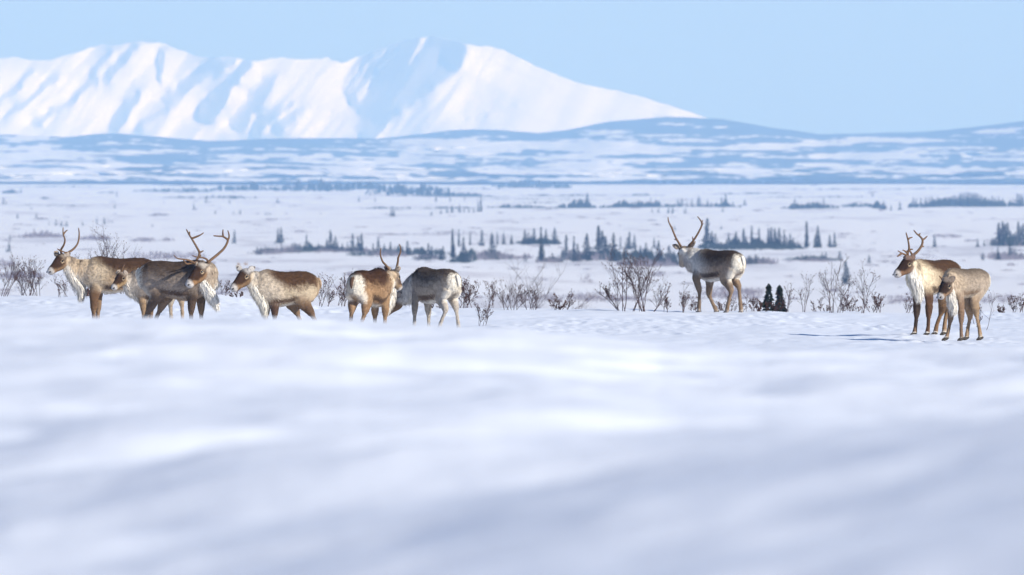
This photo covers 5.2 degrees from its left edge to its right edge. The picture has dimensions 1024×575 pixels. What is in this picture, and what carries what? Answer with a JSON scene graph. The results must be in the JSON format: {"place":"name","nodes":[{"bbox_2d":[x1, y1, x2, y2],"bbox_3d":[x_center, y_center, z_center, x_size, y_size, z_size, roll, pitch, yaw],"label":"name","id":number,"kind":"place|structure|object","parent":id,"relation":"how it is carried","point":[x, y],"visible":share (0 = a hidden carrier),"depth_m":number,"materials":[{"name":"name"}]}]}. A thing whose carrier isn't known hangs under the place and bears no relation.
{"place":"outdoors","nodes":[
{"label":"outdoors","id":0,"kind":"place"},
{"bbox_2d":[0,36,705,140],"bbox_3d":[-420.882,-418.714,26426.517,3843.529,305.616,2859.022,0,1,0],"label":"snow mountains","id":1,"kind":"structure","parent":0,"point":[424,85],"depth_m":25376.42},
{"bbox_2d":[0,181,1023,574],"bbox_3d":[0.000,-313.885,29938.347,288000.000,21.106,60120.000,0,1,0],"label":"snow ground","id":2,"kind":"structure","parent":0,"point":[236,435],"depth_m":32.43,"materials":[{"name":"snow"}]},
{"bbox_2d":[0,256,25,295],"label":"bare shrub","id":3,"kind":"object","parent":2,"relation":"on","point":[14,267],"visible":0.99,"depth_m":190.06,"materials":[{"name":"brown plant"}]},
{"bbox_2d":[16,263,29,295],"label":"bare shrub","id":4,"kind":"object","parent":2,"relation":"on","point":[21,280],"visible":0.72,"depth_m":196.02,"materials":[{"name":"brown plant"}]},
{"bbox_2d":[14,255,48,295],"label":"bare shrub","id":5,"kind":"object","parent":2,"relation":"on","point":[31,284],"visible":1,"depth_m":190.98,"materials":[{"name":"brown plant"}]},
{"bbox_2d":[51,275,67,296],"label":"bare shrub","id":6,"kind":"object","parent":2,"relation":"on","point":[58,284],"visible":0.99,"depth_m":190.04,"materials":[{"name":"brown plant"}]},
{"bbox_2d":[71,227,107,293],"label":"bare shrub","id":7,"kind":"object","parent":2,"relation":"on","point":[90,256],"visible":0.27,"depth_m":199.05,"materials":[{"name":"brown plant"}]},
{"bbox_2d":[46,228,153,316],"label":"reindeer","id":8,"kind":"object","parent":2,"relation":"on","point":[96,275],"visible":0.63,"depth_m":165.85,"materials":[{"name":"fur"}]},
{"bbox_2d":[94,223,129,294],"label":"bare shrub","id":9,"kind":"object","parent":2,"relation":"on","point":[107,254],"visible":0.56,"depth_m":195.87,"materials":[{"name":"brown plant"}]},
{"bbox_2d":[110,265,184,316],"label":"reindeer","id":10,"kind":"object","parent":2,"relation":"on","point":[126,281],"visible":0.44,"depth_m":163.37,"materials":[{"name":"fur"}]},
{"bbox_2d":[135,229,229,316],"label":"reindeer","id":11,"kind":"object","parent":2,"relation":"on","point":[162,285],"visible":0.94,"depth_m":159.85,"materials":[{"name":"fur"}]},
{"bbox_2d":[219,280,230,295],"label":"bare shrub","id":12,"kind":"object","parent":2,"relation":"on","point":[220,282],"visible":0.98,"depth_m":190.99,"materials":[{"name":"brown plant"}]},
{"bbox_2d":[229,290,242,296],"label":"bare shrub","id":13,"kind":"object","parent":2,"relation":"on","point":[231,294],"visible":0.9,"depth_m":191.03,"materials":[{"name":"brown plant"}]},
{"bbox_2d":[229,265,321,317],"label":"reindeer","id":14,"kind":"object","parent":2,"relation":"on","point":[294,292],"visible":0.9,"depth_m":159.83,"materials":[{"name":"fur"}]},
{"bbox_2d":[277,229,284,242],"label":"spruce tree","id":15,"kind":"object","parent":2,"relation":"on","point":[280,236],"visible":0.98,"depth_m":2832.61,"materials":[{"name":"green plant"}]},
{"bbox_2d":[317,273,335,306],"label":"bare shrub","id":16,"kind":"object","parent":2,"relation":"on","point":[328,294],"visible":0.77,"depth_m":191.03,"materials":[{"name":"brown plant"}]},
{"bbox_2d":[326,230,334,249],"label":"spruce tree","id":17,"kind":"object","parent":2,"relation":"on","point":[330,241],"visible":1,"depth_m":2588.96,"materials":[{"name":"green plant"}]},
{"bbox_2d":[332,235,336,249],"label":"spruce tree","id":18,"kind":"object","parent":2,"relation":"on","point":[335,247],"visible":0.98,"depth_m":2588.26,"materials":[{"name":"green plant"}]},
{"bbox_2d":[330,268,352,305],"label":"bare shrub","id":19,"kind":"object","parent":2,"relation":"on","point":[341,294],"visible":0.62,"depth_m":192.01,"materials":[{"name":"brown plant"}]},
{"bbox_2d":[349,233,355,251],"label":"spruce tree","id":20,"kind":"object","parent":2,"relation":"on","point":[352,246],"visible":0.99,"depth_m":2574.24,"materials":[{"name":"green plant"}]},
{"bbox_2d":[355,236,359,251],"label":"spruce tree","id":21,"kind":"object","parent":2,"relation":"on","point":[358,245],"visible":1,"depth_m":2569.44,"materials":[{"name":"green plant"}]},
{"bbox_2d":[359,234,363,251],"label":"spruce tree","id":22,"kind":"object","parent":2,"relation":"on","point":[361,242],"visible":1,"depth_m":2569.71,"materials":[{"name":"green plant"}]},
{"bbox_2d":[345,244,402,321],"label":"reindeer","id":23,"kind":"object","parent":2,"relation":"on","point":[374,290],"visible":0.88,"depth_m":160.33,"materials":[{"name":"fur"}]},
{"bbox_2d":[404,241,409,254],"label":"spruce tree","id":24,"kind":"object","parent":2,"relation":"on","point":[407,249],"visible":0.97,"depth_m":2505.76,"materials":[{"name":"green plant"}]},
{"bbox_2d":[389,267,461,325],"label":"reindeer","id":25,"kind":"object","parent":2,"relation":"on","point":[427,286],"visible":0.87,"depth_m":162.85,"materials":[{"name":"fur"}]},
{"bbox_2d":[439,247,446,259],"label":"spruce tree","id":26,"kind":"object","parent":2,"relation":"on","point":[443,254],"visible":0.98,"depth_m":2381.24,"materials":[{"name":"green plant"}]},
{"bbox_2d":[450,228,454,256],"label":"spruce tree","id":27,"kind":"object","parent":2,"relation":"on","point":[452,243],"visible":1,"depth_m":2430.69,"materials":[{"name":"green plant"}]},
{"bbox_2d":[458,237,465,259],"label":"spruce tree","id":28,"kind":"object","parent":2,"relation":"on","point":[463,248],"visible":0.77,"depth_m":2373.15,"materials":[{"name":"green plant"}]},
{"bbox_2d":[462,248,469,262],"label":"spruce tree","id":29,"kind":"object","parent":2,"relation":"on","point":[466,254],"visible":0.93,"depth_m":2295.54,"materials":[{"name":"green plant"}]},
{"bbox_2d":[458,276,480,307],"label":"bare shrub","id":30,"kind":"object","parent":2,"relation":"on","point":[466,297],"visible":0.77,"depth_m":190.96,"materials":[{"name":"brown plant"}]},
{"bbox_2d":[477,230,484,245],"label":"spruce tree","id":31,"kind":"object","parent":2,"relation":"on","point":[482,243],"visible":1,"depth_m":2761.01,"materials":[{"name":"green plant"}]},
{"bbox_2d":[471,293,494,325],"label":"bare shrub","id":32,"kind":"object","parent":2,"relation":"on","point":[484,310],"visible":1,"depth_m":170.01,"materials":[{"name":"brown plant"}]},
{"bbox_2d":[484,278,497,307],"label":"bare shrub","id":33,"kind":"object","parent":2,"relation":"on","point":[491,294],"visible":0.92,"depth_m":192.03,"materials":[{"name":"brown plant"}]},
{"bbox_2d":[488,233,497,253],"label":"spruce tree","id":34,"kind":"object","parent":2,"relation":"on","point":[491,244],"visible":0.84,"depth_m":2434.75,"materials":[{"name":"green plant"}]},
{"bbox_2d":[494,279,527,309],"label":"bare shrub","id":35,"kind":"object","parent":2,"relation":"on","point":[507,297],"visible":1,"depth_m":190.01,"materials":[{"name":"brown plant"}]},
{"bbox_2d":[0,209,1023,303],"bbox_3d":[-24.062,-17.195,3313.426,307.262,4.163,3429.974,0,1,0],"label":"valley scrub","id":36,"kind":"object","parent":2,"relation":"on","point":[1005,256],"visible":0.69,"depth_m":2388.89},
{"bbox_2d":[0,182,1023,300],"bbox_3d":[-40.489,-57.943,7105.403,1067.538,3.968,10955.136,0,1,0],"label":"valley tussocks","id":37,"kind":"object","parent":2,"relation":"on","point":[479,296],"visible":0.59,"depth_m":2715.74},
{"bbox_2d":[2,178,1023,260],"bbox_3d":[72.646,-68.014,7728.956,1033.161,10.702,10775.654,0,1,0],"label":"distant forest","id":38,"kind":"object","parent":2,"relation":"on","point":[321,185],"visible":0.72,"depth_m":6902.48,"materials":[{"name":"plant"}]},
{"bbox_2d":[521,230,529,244],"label":"spruce tree","id":39,"kind":"object","parent":2,"relation":"on","point":[525,239],"visible":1,"depth_m":2788.61,"materials":[{"name":"green plant"}]},
{"bbox_2d":[517,278,543,309],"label":"bare shrub","id":40,"kind":"object","parent":2,"relation":"on","point":[535,298],"visible":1,"depth_m":191.02,"materials":[{"name":"brown plant"}]},
{"bbox_2d":[532,228,536,243],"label":"spruce tree","id":41,"kind":"object","parent":2,"relation":"on","point":[534,238],"visible":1,"depth_m":2812.87,"materials":[{"name":"green plant"}]},
{"bbox_2d":[537,245,541,261],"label":"spruce tree","id":42,"kind":"object","parent":2,"relation":"on","point":[539,253],"visible":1,"depth_m":2314.90,"materials":[{"name":"green plant"}]},
{"bbox_2d":[539,227,542,252],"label":"spruce tree","id":43,"kind":"object","parent":2,"relation":"on","point":[540,239],"visible":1,"depth_m":2319.07,"materials":[{"name":"green plant"}]},
{"bbox_2d":[539,245,547,261],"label":"spruce tree","id":44,"kind":"object","parent":2,"relation":"on","point":[542,251],"visible":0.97,"depth_m":2315.11,"materials":[{"name":"green plant"}]},
{"bbox_2d":[542,229,548,243],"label":"spruce tree","id":45,"kind":"object","parent":2,"relation":"on","point":[546,240],"visible":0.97,"depth_m":2797.11,"materials":[{"name":"green plant"}]},
{"bbox_2d":[500,250,604,308],"bbox_3d":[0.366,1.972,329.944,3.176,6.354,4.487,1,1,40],"label":"bare shrub","id":46,"kind":"object","parent":2,"relation":"on","point":[536,305],"visible":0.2,"depth_m":329.77,"materials":[{"name":"brown plant"}]},
{"bbox_2d":[551,227,558,244],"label":"spruce tree","id":47,"kind":"object","parent":2,"relation":"on","point":[554,238],"visible":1,"depth_m":2789.56,"materials":[{"name":"green plant"}]},
{"bbox_2d":[548,293,566,309],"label":"bare shrub","id":48,"kind":"object","parent":2,"relation":"on","point":[556,301],"visible":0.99,"depth_m":190.97,"materials":[{"name":"brown plant"}]},
{"bbox_2d":[562,234,570,254],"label":"spruce tree","id":49,"kind":"object","parent":2,"relation":"on","point":[566,247],"visible":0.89,"depth_m":2463.09,"materials":[{"name":"green plant"}]},
{"bbox_2d":[565,287,574,309],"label":"bare shrub","id":50,"kind":"object","parent":2,"relation":"on","point":[571,301],"visible":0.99,"depth_m":190.99,"materials":[{"name":"brown plant"}]},
{"bbox_2d":[570,248,577,261],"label":"spruce tree","id":51,"kind":"object","parent":2,"relation":"on","point":[574,256],"visible":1,"depth_m":2323.62,"materials":[{"name":"green plant"}]},
{"bbox_2d":[571,243,583,261],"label":"spruce tree","id":52,"kind":"object","parent":2,"relation":"on","point":[577,251],"visible":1,"depth_m":2323.50,"materials":[{"name":"green plant"}]},
{"bbox_2d":[580,233,594,260],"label":"spruce tree","id":53,"kind":"object","parent":2,"relation":"on","point":[586,256],"visible":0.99,"depth_m":2333.06,"materials":[{"name":"green plant"}]},
{"bbox_2d":[590,225,603,254],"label":"spruce tree","id":54,"kind":"object","parent":2,"relation":"on","point":[596,247],"visible":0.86,"depth_m":2431.83,"materials":[{"name":"green plant"}]},
{"bbox_2d":[597,231,607,252],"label":"spruce tree","id":55,"kind":"object","parent":2,"relation":"on","point":[602,241],"visible":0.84,"depth_m":2431.27,"materials":[{"name":"green plant"}]},
{"bbox_2d":[603,236,608,251],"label":"spruce tree","id":56,"kind":"object","parent":2,"relation":"on","point":[605,244],"visible":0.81,"depth_m":2430.91,"materials":[{"name":"green plant"}]},
{"bbox_2d":[595,278,623,309],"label":"bare shrub","id":57,"kind":"object","parent":2,"relation":"on","point":[608,290],"visible":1,"depth_m":188.51,"materials":[{"name":"brown plant"}]},
{"bbox_2d":[609,233,620,261],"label":"spruce tree","id":58,"kind":"object","parent":2,"relation":"on","point":[613,242],"visible":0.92,"depth_m":2321.05,"materials":[{"name":"green plant"}]},
{"bbox_2d":[625,231,632,248],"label":"spruce tree","id":59,"kind":"object","parent":2,"relation":"on","point":[629,238],"visible":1,"depth_m":2696.57,"materials":[{"name":"green plant"}]},
{"bbox_2d":[601,243,663,311],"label":"bare shrub","id":60,"kind":"object","parent":2,"relation":"on","point":[638,290],"visible":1,"depth_m":187.95,"materials":[{"name":"brown plant"}]},
{"bbox_2d":[632,234,636,248],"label":"spruce tree","id":61,"kind":"object","parent":2,"relation":"on","point":[634,244],"visible":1,"depth_m":2696.52,"materials":[{"name":"green plant"}]},
{"bbox_2d":[254,238,1023,265],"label":"spruce thicket","id":62,"kind":"object","parent":2,"relation":"on","point":[734,247],"visible":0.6,"depth_m":2545.28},
{"bbox_2d":[642,243,650,259],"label":"spruce tree","id":63,"kind":"object","parent":2,"relation":"on","point":[646,251],"visible":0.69,"depth_m":2329.20,"materials":[{"name":"green plant"}]},
{"bbox_2d":[655,240,662,261],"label":"spruce tree","id":64,"kind":"object","parent":2,"relation":"on","point":[658,247],"visible":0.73,"depth_m":2242.84,"materials":[{"name":"green plant"}]},
{"bbox_2d":[649,274,670,311],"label":"bare shrub","id":65,"kind":"object","parent":2,"relation":"on","point":[660,301],"visible":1,"depth_m":188.50,"materials":[{"name":"brown plant"}]},
{"bbox_2d":[662,295,670,311],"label":"bare shrub","id":66,"kind":"object","parent":2,"relation":"on","point":[666,301],"visible":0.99,"depth_m":190.02,"materials":[{"name":"brown plant"}]},
{"bbox_2d":[664,245,674,264],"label":"spruce tree","id":67,"kind":"object","parent":2,"relation":"on","point":[669,250],"visible":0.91,"depth_m":2241.20,"materials":[{"name":"green plant"}]},
{"bbox_2d":[679,281,689,312],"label":"bare shrub","id":68,"kind":"object","parent":2,"relation":"on","point":[683,298],"visible":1,"depth_m":190.01,"materials":[{"name":"brown plant"}]},
{"bbox_2d":[688,297,701,310],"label":"bare shrub","id":69,"kind":"object","parent":2,"relation":"on","point":[692,306],"visible":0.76,"depth_m":194.00,"materials":[{"name":"brown plant"}]},
{"bbox_2d":[699,218,713,244],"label":"spruce tree","id":70,"kind":"object","parent":2,"relation":"on","point":[707,232],"visible":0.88,"depth_m":2773.43,"materials":[{"name":"green plant"}]},
{"bbox_2d":[668,216,745,312],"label":"reindeer","id":71,"kind":"object","parent":2,"relation":"on","point":[725,268],"visible":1,"depth_m":190.38,"materials":[{"name":"fur"}]},
{"bbox_2d":[713,292,738,310],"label":"bare shrub","id":72,"kind":"object","parent":2,"relation":"on","point":[719,306],"visible":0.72,"depth_m":195.00,"materials":[{"name":"brown plant"}]},
{"bbox_2d":[739,228,746,245],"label":"spruce tree","id":73,"kind":"object","parent":2,"relation":"on","point":[743,236],"visible":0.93,"depth_m":2714.42,"materials":[{"name":"green plant"}]},
{"bbox_2d":[742,294,759,310],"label":"bare shrub","id":74,"kind":"object","parent":2,"relation":"on","point":[753,301],"visible":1,"depth_m":191.00,"materials":[{"name":"brown plant"}]},
{"bbox_2d":[755,299,768,311],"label":"bare shrub","id":75,"kind":"object","parent":2,"relation":"on","point":[759,307],"visible":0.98,"depth_m":191.04,"materials":[{"name":"brown plant"}]},
{"bbox_2d":[762,284,774,310],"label":"spruce tree","id":76,"kind":"object","parent":2,"relation":"on","point":[767,297],"visible":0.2,"depth_m":229.98,"materials":[{"name":"green plant"}]},
{"bbox_2d":[766,227,772,245],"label":"spruce tree","id":77,"kind":"object","parent":2,"relation":"on","point":[771,235],"visible":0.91,"depth_m":2724.93,"materials":[{"name":"green plant"}]},
{"bbox_2d":[772,228,777,242],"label":"spruce tree","id":78,"kind":"object","parent":2,"relation":"on","point":[774,235],"visible":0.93,"depth_m":2724.35,"materials":[{"name":"green plant"}]},
{"bbox_2d":[769,297,785,311],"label":"bare shrub","id":79,"kind":"object","parent":2,"relation":"on","point":[776,308],"visible":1,"depth_m":190.98,"materials":[{"name":"brown plant"}]},
{"bbox_2d":[775,228,781,243],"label":"spruce tree","id":80,"kind":"object","parent":2,"relation":"on","point":[779,239],"visible":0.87,"depth_m":2724.13,"materials":[{"name":"green plant"}]},
{"bbox_2d":[775,285,787,311],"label":"spruce tree","id":81,"kind":"object","parent":2,"relation":"on","point":[779,290],"visible":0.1,"depth_m":261.96,"materials":[{"name":"green plant"}]},
{"bbox_2d":[777,283,793,311],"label":"bare shrub","id":82,"kind":"object","parent":2,"relation":"on","point":[788,295],"visible":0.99,"depth_m":190.99,"materials":[{"name":"brown plant"}]},
{"bbox_2d":[793,271,814,309],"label":"bare shrub","id":83,"kind":"object","parent":2,"relation":"on","point":[806,290],"visible":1,"depth_m":191.07,"materials":[{"name":"brown plant"}]},
{"bbox_2d":[804,221,809,246],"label":"spruce tree","id":84,"kind":"object","parent":2,"relation":"on","point":[806,234],"visible":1,"depth_m":2732.42,"materials":[{"name":"green plant"}]},
{"bbox_2d":[812,226,821,247],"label":"spruce tree","id":85,"kind":"object","parent":2,"relation":"on","point":[817,235],"visible":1,"depth_m":2738.67,"materials":[{"name":"green plant"}]},
{"bbox_2d":[810,296,829,311],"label":"bare shrub","id":86,"kind":"object","parent":2,"relation":"on","point":[813,305],"visible":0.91,"depth_m":193.04,"materials":[{"name":"brown plant"}]},
{"bbox_2d":[818,254,850,312],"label":"bare shrub","id":87,"kind":"object","parent":2,"relation":"on","point":[829,298],"visible":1,"depth_m":189.95,"materials":[{"name":"brown plant"}]},
{"bbox_2d":[831,232,838,246],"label":"spruce tree","id":88,"kind":"object","parent":2,"relation":"on","point":[834,243],"visible":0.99,"depth_m":2754.72,"materials":[{"name":"green plant"}]},
{"bbox_2d":[833,275,855,312],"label":"bare shrub","id":89,"kind":"object","parent":2,"relation":"on","point":[849,285],"visible":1,"depth_m":190.00,"materials":[{"name":"brown plant"}]},
{"bbox_2d":[840,260,849,283],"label":"spruce tree","id":90,"kind":"object","parent":2,"relation":"on","point":[845,277],"visible":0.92,"depth_m":1899.94,"materials":[{"name":"green plant"}]},
{"bbox_2d":[841,295,861,310],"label":"bare shrub","id":91,"kind":"object","parent":2,"relation":"on","point":[847,306],"visible":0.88,"depth_m":192.98,"materials":[{"name":"brown plant"}]},
{"bbox_2d":[852,259,880,312],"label":"bare shrub","id":92,"kind":"object","parent":2,"relation":"on","point":[862,291],"visible":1,"depth_m":190.01,"materials":[{"name":"brown plant"}]},
{"bbox_2d":[862,292,885,312],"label":"bare shrub","id":93,"kind":"object","parent":2,"relation":"on","point":[876,303],"visible":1,"depth_m":191.00,"materials":[{"name":"brown plant"}]},
{"bbox_2d":[903,294,923,312],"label":"bare shrub","id":94,"kind":"object","parent":2,"relation":"on","point":[908,308],"visible":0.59,"depth_m":192.00,"materials":[{"name":"brown plant"}]},
{"bbox_2d":[893,230,961,334],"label":"reindeer","id":95,"kind":"object","parent":2,"relation":"on","point":[923,279],"visible":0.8,"depth_m":162.19,"materials":[{"name":"fur"}]},
{"bbox_2d":[936,268,990,340],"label":"reindeer","id":96,"kind":"object","parent":2,"relation":"on","point":[966,289],"visible":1,"depth_m":157.33,"materials":[{"name":"fur"}]},
{"bbox_2d":[980,290,998,327],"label":"bare shrub","id":97,"kind":"object","parent":2,"relation":"on","point":[992,304],"visible":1,"depth_m":168.07,"materials":[{"name":"brown plant"}]},
{"bbox_2d":[993,222,999,241],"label":"spruce tree","id":98,"kind":"object","parent":2,"relation":"on","point":[998,229],"visible":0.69,"depth_m":2871.96,"materials":[{"name":"green plant"}]},
{"bbox_2d":[997,304,1004,312],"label":"bare shrub","id":99,"kind":"object","parent":2,"relation":"on","point":[1000,310],"visible":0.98,"depth_m":190.99,"materials":[{"name":"brown plant"}]},
{"bbox_2d":[998,221,1004,239],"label":"spruce tree","id":100,"kind":"object","parent":2,"relation":"on","point":[1002,229],"visible":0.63,"depth_m":2870.19,"materials":[{"name":"green plant"}]},
{"bbox_2d":[1005,222,1009,234],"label":"spruce tree","id":101,"kind":"object","parent":2,"relation":"on","point":[1007,230],"visible":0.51,"depth_m":2868.01,"materials":[{"name":"green plant"}]},
{"bbox_2d":[1007,293,1023,311],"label":"bare shrub","id":102,"kind":"object","parent":2,"relation":"on","point":[1021,304],"visible":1,"depth_m":191.08,"materials":[{"name":"brown plant"}]},
{"bbox_2d":[1016,221,1019,239],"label":"spruce tree","id":103,"kind":"object","parent":2,"relation":"on","point":[1018,227],"visible":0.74,"depth_m":2861.80,"materials":[{"name":"green plant"}]},
{"bbox_2d":[1018,223,1023,240],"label":"spruce tree","id":104,"kind":"object","parent":2,"relation":"on","point":[1022,233],"visible":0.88,"depth_m":2858.98,"materials":[{"name":"green plant"}]},
{"bbox_2d":[0,117,1023,169],"bbox_3d":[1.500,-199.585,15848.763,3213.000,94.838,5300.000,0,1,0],"label":"wooded foothills","id":105,"kind":"structure","parent":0,"point":[668,142],"depth_m":15724.83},
{"bbox_2d":[0,159,1023,180],"bbox_3d":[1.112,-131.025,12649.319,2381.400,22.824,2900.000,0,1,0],"label":"foothills","id":106,"kind":"structure","parent":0,"point":[52,170],"depth_m":11937.66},
{"bbox_2d":[0,0,1023,133],"label":"sky","id":107,"kind":"structure","parent":0,"point":[809,66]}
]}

